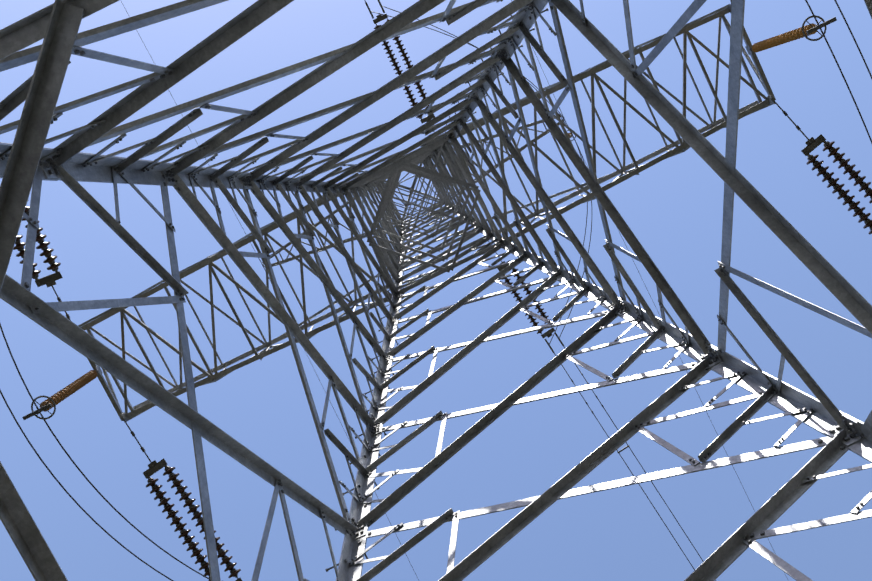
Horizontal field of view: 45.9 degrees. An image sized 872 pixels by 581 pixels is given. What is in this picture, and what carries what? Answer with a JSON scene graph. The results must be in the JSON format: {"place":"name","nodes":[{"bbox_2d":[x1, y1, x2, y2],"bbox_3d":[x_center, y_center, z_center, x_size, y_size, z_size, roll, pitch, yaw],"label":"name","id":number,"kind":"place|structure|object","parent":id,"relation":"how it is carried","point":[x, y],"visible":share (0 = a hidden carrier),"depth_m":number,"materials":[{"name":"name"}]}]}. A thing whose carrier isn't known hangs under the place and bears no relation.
{"place":"outdoors","nodes":[
{"label":"outdoors","id":0,"kind":"place"},
{"bbox_2d":[78,4,775,421],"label":"tower cross arms","id":1,"kind":"object","parent":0,"point":[678,146],"visible":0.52,"depth_m":20.21},
{"bbox_2d":[15,0,871,580],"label":"insulator fittings","id":2,"kind":"object","parent":1,"relation":"hanging from","point":[161,464],"visible":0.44,"depth_m":19.68,"materials":[{"name":"black metal"}]},
{"bbox_2d":[40,370,96,411],"bbox_3d":[-6.530,1.766,18.399,0.220,2.625,0.180,-26,-83,1],"label":"brown jumper insulator","id":3,"kind":"object","parent":2,"relation":"hanging from","point":[58,397],"visible":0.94,"depth_m":18.30,"materials":[{"name":"brown ceramic"}]},
{"bbox_2d":[13,20,871,580],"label":"insulator discs","id":4,"kind":"object","parent":2,"relation":"on","point":[179,482],"visible":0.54,"depth_m":19.70,"materials":[{"name":"brown ceramic"}]},
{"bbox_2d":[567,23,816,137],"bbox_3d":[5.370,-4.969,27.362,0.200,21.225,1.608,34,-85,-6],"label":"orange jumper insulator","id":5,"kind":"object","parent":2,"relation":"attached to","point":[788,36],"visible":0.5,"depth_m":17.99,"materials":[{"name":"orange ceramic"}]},
{"bbox_2d":[0,0,871,580],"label":"tower bracing","id":6,"kind":"object","parent":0,"point":[54,26],"visible":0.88,"depth_m":9.19,"materials":[{"name":"grey metal"}]},
{"bbox_2d":[0,0,871,580],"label":"tower legs","id":7,"kind":"object","parent":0,"point":[792,398],"visible":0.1,"depth_m":10.26,"materials":[{"name":"grey metal"}]},
{"bbox_2d":[0,0,871,580],"label":"sky","id":8,"kind":"structure","parent":0,"point":[673,207],"materials":[{"name":"blue"}]},
{"bbox_2d":[40,0,863,539],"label":"tower gusset plates","id":9,"kind":"object","parent":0,"point":[826,432],"visible":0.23,"depth_m":10.06,"materials":[{"name":"grey metal"}]},
{"bbox_2d":[1,0,863,571],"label":"tower bolts","id":10,"kind":"object","parent":9,"relation":"attached to","point":[247,182],"visible":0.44,"depth_m":11.12,"materials":[{"name":"grey metal"}]},
{"bbox_3d":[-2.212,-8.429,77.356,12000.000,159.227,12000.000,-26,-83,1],"label":"ground","id":11,"kind":"structure","parent":0,"visible":0},
{"bbox_2d":[0,0,871,580],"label":"conductors","id":12,"kind":"structure","parent":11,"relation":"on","point":[318,378],"depth_m":17.41,"materials":[{"name":"grey"}]}
]}

